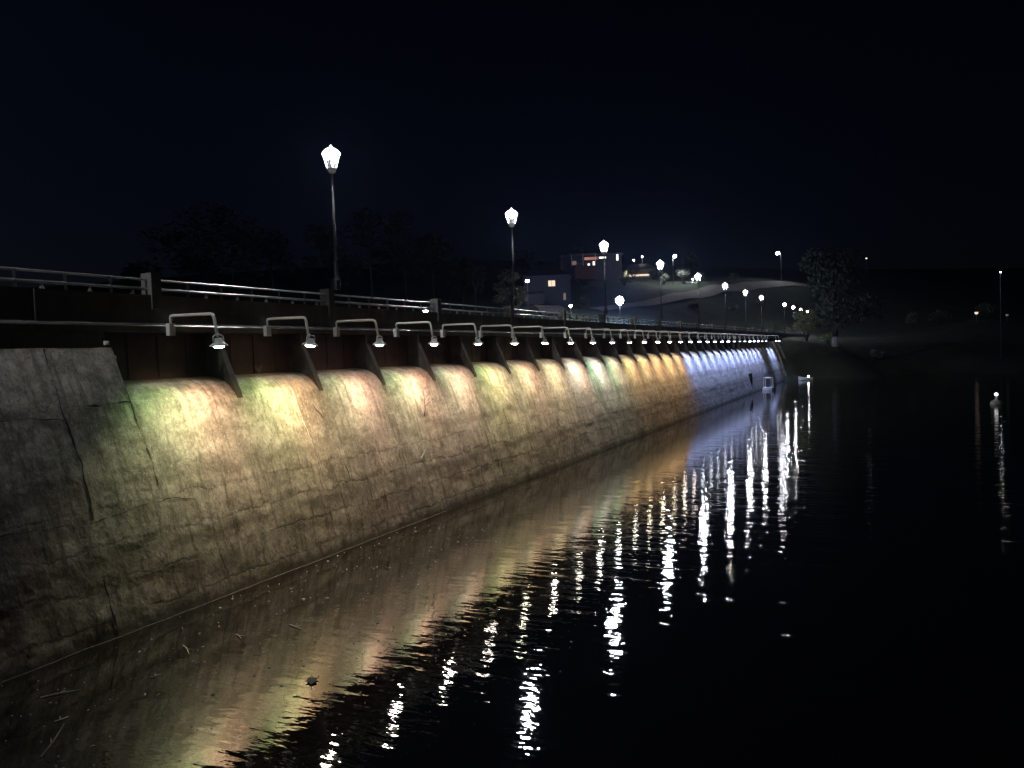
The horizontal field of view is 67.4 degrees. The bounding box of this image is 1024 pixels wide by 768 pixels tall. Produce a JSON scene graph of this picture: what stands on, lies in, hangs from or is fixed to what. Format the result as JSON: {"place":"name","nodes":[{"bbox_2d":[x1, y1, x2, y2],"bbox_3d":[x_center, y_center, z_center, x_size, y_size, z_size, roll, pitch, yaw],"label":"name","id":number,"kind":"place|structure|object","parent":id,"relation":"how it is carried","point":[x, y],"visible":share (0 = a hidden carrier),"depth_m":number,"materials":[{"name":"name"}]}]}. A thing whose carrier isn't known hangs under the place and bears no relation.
{"place":"outdoors","nodes":[
{"label":"outdoors","id":0,"kind":"place"},
{"bbox_2d":[1,527,671,767],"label":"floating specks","id":1,"kind":"object","parent":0,"point":[306,651],"visible":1,"depth_m":13.45,"materials":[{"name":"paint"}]},
{"bbox_2d":[0,372,1023,767],"bbox_3d":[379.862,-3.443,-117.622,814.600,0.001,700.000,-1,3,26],"label":"water","id":2,"kind":"structure","parent":0,"point":[808,574],"depth_m":14.18,"materials":[{"name":"black liquid"}]},
{"bbox_2d":[40,723,64,756],"bbox_3d":[-6.184,4.779,10.313,0.110,0.253,0.422,-2,2,3],"label":"twig","id":3,"kind":"object","parent":2,"relation":"on","point":[52,742],"visible":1,"depth_m":10.26,"materials":[{"name":"brown wood"}]},
{"bbox_2d":[40,689,80,697],"bbox_3d":[-7.100,4.854,12.091,0.551,0.028,0.103,-3,3,-26],"label":"twig","id":4,"kind":"object","parent":2,"relation":"on","point":[57,693],"visible":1,"depth_m":12.04,"materials":[{"name":"brown wood"}]},
{"bbox_2d":[305,676,318,686],"bbox_3d":[-3.185,4.710,12.159,0.190,0.029,0.390,-2,2,2],"label":"leaf","id":5,"kind":"object","parent":2,"relation":"on","point":[311,680],"visible":1,"depth_m":12.19,"materials":[{"name":"brown plant"}]},
{"bbox_2d":[762,377,773,390],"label":"pontoon","id":6,"kind":"object","parent":2,"relation":"on","point":[767,385],"visible":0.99,"depth_m":85.65,"materials":[{"name":"white paint"}]},
{"bbox_2d":[798,376,812,380],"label":"boat","id":7,"kind":"object","parent":2,"relation":"on","point":[803,378],"visible":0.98,"depth_m":104.68,"materials":[{"name":"paint"}]},
{"bbox_2d":[990,393,1002,403],"bbox_3d":[36.537,1.228,57.945,0.840,1.160,0.840,-1,3,26],"label":"buoy","id":8,"kind":"object","parent":2,"relation":"on","point":[996,401],"visible":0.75,"depth_m":57.81,"materials":[{"name":"white paint"}]},
{"bbox_2d":[0,0,1023,287],"label":"sky","id":9,"kind":"structure","parent":0,"point":[728,133],"materials":[{"name":"black"}]},
{"bbox_2d":[32,260,1023,447],"bbox_3d":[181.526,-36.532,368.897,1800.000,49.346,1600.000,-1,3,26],"label":"ground","id":10,"kind":"structure","parent":0,"point":[974,346],"depth_m":164.74,"materials":[{"name":"green plant"}]},
{"bbox_2d":[113,260,171,295],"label":"tree","id":11,"kind":"object","parent":10,"relation":"on","point":[130,269],"visible":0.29,"depth_m":103.56,"materials":[{"name":"green plant"}]},
{"bbox_2d":[136,220,228,298],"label":"tree","id":12,"kind":"object","parent":10,"relation":"on","point":[204,264],"visible":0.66,"depth_m":114.92,"materials":[{"name":"green plant"}]},
{"bbox_2d":[147,201,267,296],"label":"tree","id":13,"kind":"object","parent":10,"relation":"on","point":[212,223],"visible":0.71,"depth_m":125.22,"materials":[{"name":"green plant"}]},
{"bbox_2d":[185,208,264,299],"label":"tree","id":14,"kind":"object","parent":10,"relation":"on","point":[246,240],"visible":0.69,"depth_m":135.13,"materials":[{"name":"green plant"}]},
{"bbox_2d":[237,228,301,302],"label":"tree","id":15,"kind":"object","parent":10,"relation":"on","point":[265,250],"visible":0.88,"depth_m":142.26,"materials":[{"name":"green plant"}]},
{"bbox_2d":[300,223,353,288],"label":"tree","id":16,"kind":"object","parent":10,"relation":"on","point":[330,276],"visible":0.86,"depth_m":140.05,"materials":[{"name":"green plant"}]},
{"bbox_2d":[340,207,409,302],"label":"tree","id":17,"kind":"object","parent":10,"relation":"on","point":[368,215],"visible":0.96,"depth_m":144.90,"materials":[{"name":"green plant"}]},
{"bbox_2d":[0,333,786,682],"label":"dam","id":18,"kind":"structure","parent":10,"relation":"on","point":[238,473],"depth_m":18.97,"materials":[{"name":"concrete"}]},
{"bbox_2d":[0,272,806,348],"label":"bridge","id":19,"kind":"structure","parent":18,"relation":"on","point":[41,318],"depth_m":19.23,"materials":[{"name":"metal"}]},
{"bbox_2d":[166,312,227,347],"bbox_3d":[-7.144,-1.201,17.378,1.760,0.832,0.400,-1,2,26],"label":"arm lamp","id":20,"kind":"object","parent":19,"relation":"attached to","point":[171,331],"visible":1,"depth_m":17.21,"materials":[{"name":"metal"}]},
{"bbox_2d":[263,316,317,346],"bbox_3d":[-5.806,-1.356,20.093,1.759,0.834,0.397,-1,2,29],"label":"arm lamp","id":21,"kind":"object","parent":19,"relation":"attached to","point":[309,342],"visible":1,"depth_m":19.90,"materials":[{"name":"metal"}]},
{"bbox_2d":[322,145,339,289],"bbox_3d":[-5.393,-5.035,23.258,0.560,4.350,0.560,-1,3,26],"label":"street lamp","id":22,"kind":"object","parent":19,"relation":"on","point":[330,153],"visible":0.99,"depth_m":23.21,"materials":[{"name":"metal"}]},
{"bbox_2d":[333,319,385,345],"bbox_3d":[-4.510,-1.508,22.721,1.760,0.831,0.400,-1,2,23],"label":"arm lamp","id":23,"kind":"object","parent":19,"relation":"attached to","point":[336,333],"visible":1,"depth_m":22.63,"materials":[{"name":"metal"}]},
{"bbox_2d":[0,266,805,334],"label":"guardrail","id":24,"kind":"object","parent":19,"relation":"on","point":[64,282],"visible":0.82,"depth_m":20.94,"materials":[{"name":"metal"}]},
{"bbox_2d":[393,321,439,345],"bbox_3d":[-3.163,-1.664,25.458,1.760,0.832,0.400,-1,3,28],"label":"arm lamp","id":25,"kind":"object","parent":19,"relation":"attached to","point":[434,342],"visible":1,"depth_m":25.27,"materials":[{"name":"metal"}]},
{"bbox_2d":[440,323,482,344],"bbox_3d":[-1.840,-1.818,28.142,1.760,0.832,0.400,-1,3,28],"label":"arm lamp","id":26,"kind":"object","parent":19,"relation":"attached to","point":[476,342],"visible":1,"depth_m":28.00,"materials":[{"name":"metal"}]},
{"bbox_2d":[478,324,518,344],"bbox_3d":[-0.527,-1.970,30.807,1.760,0.831,0.400,-1,2,25],"label":"arm lamp","id":27,"kind":"object","parent":19,"relation":"attached to","point":[513,341],"visible":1,"depth_m":30.78,"materials":[{"name":"metal"}]},
{"bbox_2d":[505,208,517,305],"bbox_3d":[0.043,-5.667,34.291,0.560,4.350,0.560,-1,3,26],"label":"street lamp","id":28,"kind":"object","parent":19,"relation":"on","point":[511,213],"visible":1,"depth_m":34.24,"materials":[{"name":"metal"}]},
{"bbox_2d":[511,326,548,343],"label":"arm lamp","id":29,"kind":"object","parent":19,"relation":"attached to","point":[544,341],"visible":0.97,"depth_m":33.38,"materials":[{"name":"metal"}]},
{"bbox_2d":[539,327,574,343],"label":"arm lamp","id":30,"kind":"object","parent":19,"relation":"attached to","point":[570,341],"visible":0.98,"depth_m":36.10,"materials":[{"name":"metal"}]},
{"bbox_2d":[564,328,596,343],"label":"arm lamp","id":31,"kind":"object","parent":19,"relation":"attached to","point":[592,341],"visible":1,"depth_m":38.74,"materials":[{"name":"metal"}]},
{"bbox_2d":[584,329,615,342],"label":"arm lamp","id":32,"kind":"object","parent":19,"relation":"attached to","point":[586,336],"visible":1,"depth_m":41.48,"materials":[{"name":"metal"}]},
{"bbox_2d":[599,240,607,313],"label":"street lamp","id":33,"kind":"object","parent":19,"relation":"on","point":[603,244],"visible":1,"depth_m":45.30,"materials":[{"name":"metal"}]},
{"bbox_2d":[603,329,631,342],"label":"arm lamp","id":34,"kind":"object","parent":19,"relation":"attached to","point":[628,341],"visible":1,"depth_m":44.17,"materials":[{"name":"metal"}]},
{"bbox_2d":[619,330,646,342],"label":"arm lamp","id":35,"kind":"object","parent":19,"relation":"attached to","point":[643,341],"visible":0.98,"depth_m":46.82,"materials":[{"name":"metal"}]},
{"bbox_2d":[634,330,660,342],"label":"arm lamp","id":36,"kind":"object","parent":19,"relation":"attached to","point":[657,341],"visible":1,"depth_m":49.41,"materials":[{"name":"metal"}]},
{"bbox_2d":[656,261,663,318],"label":"street lamp","id":37,"kind":"object","parent":19,"relation":"on","point":[659,263],"visible":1,"depth_m":56.32,"materials":[{"name":"metal"}]},
{"bbox_2d":[647,331,672,342],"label":"arm lamp","id":38,"kind":"object","parent":19,"relation":"attached to","point":[669,341],"visible":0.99,"depth_m":52.13,"materials":[{"name":"metal"}]},
{"bbox_2d":[659,331,682,342],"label":"arm lamp","id":39,"kind":"object","parent":19,"relation":"attached to","point":[680,341],"visible":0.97,"depth_m":54.86,"materials":[{"name":"metal"}]},
{"bbox_2d":[669,332,692,341],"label":"arm lamp","id":40,"kind":"object","parent":19,"relation":"attached to","point":[690,340],"visible":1,"depth_m":57.50,"materials":[{"name":"metal"}]},
{"bbox_2d":[679,332,701,341],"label":"arm lamp","id":41,"kind":"object","parent":19,"relation":"attached to","point":[699,340],"visible":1,"depth_m":60.10,"materials":[{"name":"metal"}]},
{"bbox_2d":[695,273,700,322],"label":"street lamp","id":42,"kind":"object","parent":19,"relation":"on","point":[698,276],"visible":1,"depth_m":67.35,"materials":[{"name":"metal"}]},
{"bbox_2d":[697,333,716,341],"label":"arm lamp","id":43,"kind":"object","parent":19,"relation":"attached to","point":[707,333],"visible":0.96,"depth_m":65.62,"materials":[{"name":"metal"}]},
{"bbox_2d":[722,283,727,324],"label":"street lamp","id":44,"kind":"object","parent":19,"relation":"on","point":[724,285],"visible":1,"depth_m":78.38,"materials":[{"name":"metal"}]},
{"bbox_2d":[743,290,747,326],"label":"street lamp","id":45,"kind":"object","parent":19,"relation":"on","point":[745,291],"visible":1,"depth_m":89.41,"materials":[{"name":"metal"}]},
{"bbox_2d":[759,295,762,327],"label":"street lamp","id":46,"kind":"object","parent":19,"relation":"on","point":[761,296],"visible":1,"depth_m":100.44,"materials":[{"name":"metal"}]},
{"bbox_2d":[370,210,442,302],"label":"tree","id":47,"kind":"object","parent":10,"relation":"on","point":[395,224],"visible":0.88,"depth_m":149.78,"materials":[{"name":"green plant"}]},
{"bbox_2d":[402,233,455,298],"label":"tree","id":48,"kind":"object","parent":10,"relation":"on","point":[435,264],"visible":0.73,"depth_m":155.09,"materials":[{"name":"green plant"}]},
{"bbox_2d":[444,254,477,301],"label":"tree","id":49,"kind":"object","parent":10,"relation":"on","point":[459,282],"visible":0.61,"depth_m":157.30,"materials":[{"name":"green plant"}]},
{"bbox_2d":[461,265,486,305],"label":"tree","id":50,"kind":"object","parent":10,"relation":"on","point":[473,272],"visible":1,"depth_m":152.44,"materials":[{"name":"green plant"}]},
{"bbox_2d":[496,293,510,306],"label":"bush","id":51,"kind":"object","parent":10,"relation":"on","point":[502,302],"visible":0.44,"depth_m":145.29,"materials":[{"name":"green plant"}]},
{"bbox_2d":[492,269,528,308],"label":"tree","id":52,"kind":"object","parent":10,"relation":"on","point":[510,291],"visible":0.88,"depth_m":131.93,"materials":[{"name":"green plant"}]},
{"bbox_2d":[521,265,572,305],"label":"house","id":53,"kind":"structure","parent":10,"relation":"on","point":[549,287],"depth_m":147.21,"materials":[{"name":"black"}]},
{"bbox_2d":[548,280,555,286],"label":"window","id":54,"kind":"structure","parent":53,"relation":"in","point":[551,283],"depth_m":147.14,"materials":[{"name":"yellow"}]},
{"bbox_2d":[575,302,583,309],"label":"bush","id":55,"kind":"object","parent":10,"relation":"on","point":[579,305],"visible":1,"depth_m":132.22,"materials":[{"name":"green plant"}]},
{"bbox_2d":[558,252,622,281],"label":"house","id":56,"kind":"structure","parent":10,"relation":"on","point":[586,266],"depth_m":177.20,"materials":[{"name":"black"}]},
{"bbox_2d":[584,256,597,260],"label":"window","id":57,"kind":"structure","parent":56,"relation":"in","point":[585,258],"depth_m":177.23,"materials":[{"name":"orange glass"}]},
{"bbox_2d":[616,295,623,323],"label":"street lamp","id":58,"kind":"object","parent":10,"relation":"on","point":[619,300],"visible":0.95,"depth_m":115.42,"materials":[{"name":"glass"}]},
{"bbox_2d":[617,275,631,285],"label":"bush","id":59,"kind":"object","parent":10,"relation":"on","point":[625,279],"visible":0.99,"depth_m":167.69,"materials":[{"name":"green plant"}]},
{"bbox_2d":[625,267,641,278],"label":"bush","id":60,"kind":"object","parent":10,"relation":"on","point":[634,274],"visible":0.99,"depth_m":187.42,"materials":[{"name":"green plant"}]},
{"bbox_2d":[622,264,656,277],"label":"house","id":61,"kind":"structure","parent":10,"relation":"on","point":[645,270],"depth_m":203.91,"materials":[{"name":"black"}]},
{"bbox_2d":[629,274,649,276],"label":"window","id":62,"kind":"structure","parent":61,"relation":"in","point":[637,275],"depth_m":203.84,"materials":[{"name":"orange"}]},
{"bbox_2d":[649,269,657,278],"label":"bush","id":63,"kind":"object","parent":10,"relation":"on","point":[651,272],"visible":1,"depth_m":199.21,"materials":[{"name":"green plant"}]},
{"bbox_2d":[657,271,669,284],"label":"bush","id":64,"kind":"object","parent":10,"relation":"on","point":[664,278],"visible":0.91,"depth_m":171.21,"materials":[{"name":"green plant"}]},
{"bbox_2d":[676,270,689,283],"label":"bush","id":65,"kind":"object","parent":10,"relation":"on","point":[682,272],"visible":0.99,"depth_m":170.86,"materials":[{"name":"green plant"}]},
{"bbox_2d":[683,251,698,275],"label":"tree","id":66,"kind":"object","parent":10,"relation":"on","point":[690,257],"visible":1,"depth_m":215.43,"materials":[{"name":"green plant"}]},
{"bbox_2d":[688,303,699,308],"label":"bush","id":67,"kind":"object","parent":10,"relation":"on","point":[694,305],"visible":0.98,"depth_m":144.19,"materials":[{"name":"green plant"}]},
{"bbox_2d":[692,272,703,281],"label":"bush","id":68,"kind":"object","parent":10,"relation":"on","point":[700,273],"visible":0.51,"depth_m":172.59,"materials":[{"name":"green plant"}]},
{"bbox_2d":[728,304,739,311],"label":"bush","id":69,"kind":"object","parent":10,"relation":"on","point":[732,307],"visible":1,"depth_m":157.57,"materials":[{"name":"green plant"}]},
{"bbox_2d":[791,308,821,340],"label":"bush","id":70,"kind":"object","parent":10,"relation":"on","point":[809,325],"visible":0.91,"depth_m":116.72,"materials":[{"name":"green plant"}]},
{"bbox_2d":[819,332,831,343],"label":"bush","id":71,"kind":"object","parent":10,"relation":"on","point":[828,336],"visible":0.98,"depth_m":115.35,"materials":[{"name":"green plant"}]},
{"bbox_2d":[797,246,887,347],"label":"tree","id":72,"kind":"object","parent":10,"relation":"on","point":[834,280],"visible":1,"depth_m":113.25,"materials":[{"name":"green plant"}]},
{"bbox_2d":[869,348,884,360],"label":"bush","id":73,"kind":"object","parent":10,"relation":"on","point":[873,352],"visible":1,"depth_m":113.58,"materials":[{"name":"green plant"}]},
{"bbox_2d":[905,311,919,327],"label":"bush","id":74,"kind":"object","parent":10,"relation":"on","point":[909,317],"visible":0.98,"depth_m":156.72,"materials":[{"name":"green plant"}]},
{"bbox_2d":[928,309,951,323],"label":"bush","id":75,"kind":"object","parent":10,"relation":"on","point":[937,313],"visible":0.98,"depth_m":156.25,"materials":[{"name":"green plant"}]},
{"bbox_2d":[974,303,997,319],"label":"bush","id":76,"kind":"object","parent":10,"relation":"on","point":[985,307],"visible":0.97,"depth_m":154.18,"materials":[{"name":"green plant"}]},
{"bbox_2d":[999,270,1001,357],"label":"street lamp","id":77,"kind":"object","parent":10,"relation":"on","point":[1000,315],"visible":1,"depth_m":112.13,"materials":[{"name":"metal"}]},
{"bbox_2d":[534,305,567,313],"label":"driveway","id":78,"kind":"structure","parent":0,"point":[551,308],"depth_m":132.71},
{"bbox_2d":[592,281,856,310],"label":"hill road","id":79,"kind":"structure","parent":0,"point":[708,291],"depth_m":164.22,"materials":[{"name":"grey asphalt"}]},
{"bbox_2d":[813,340,950,358],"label":"shore path","id":80,"kind":"structure","parent":0,"point":[823,352],"depth_m":115.57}
]}

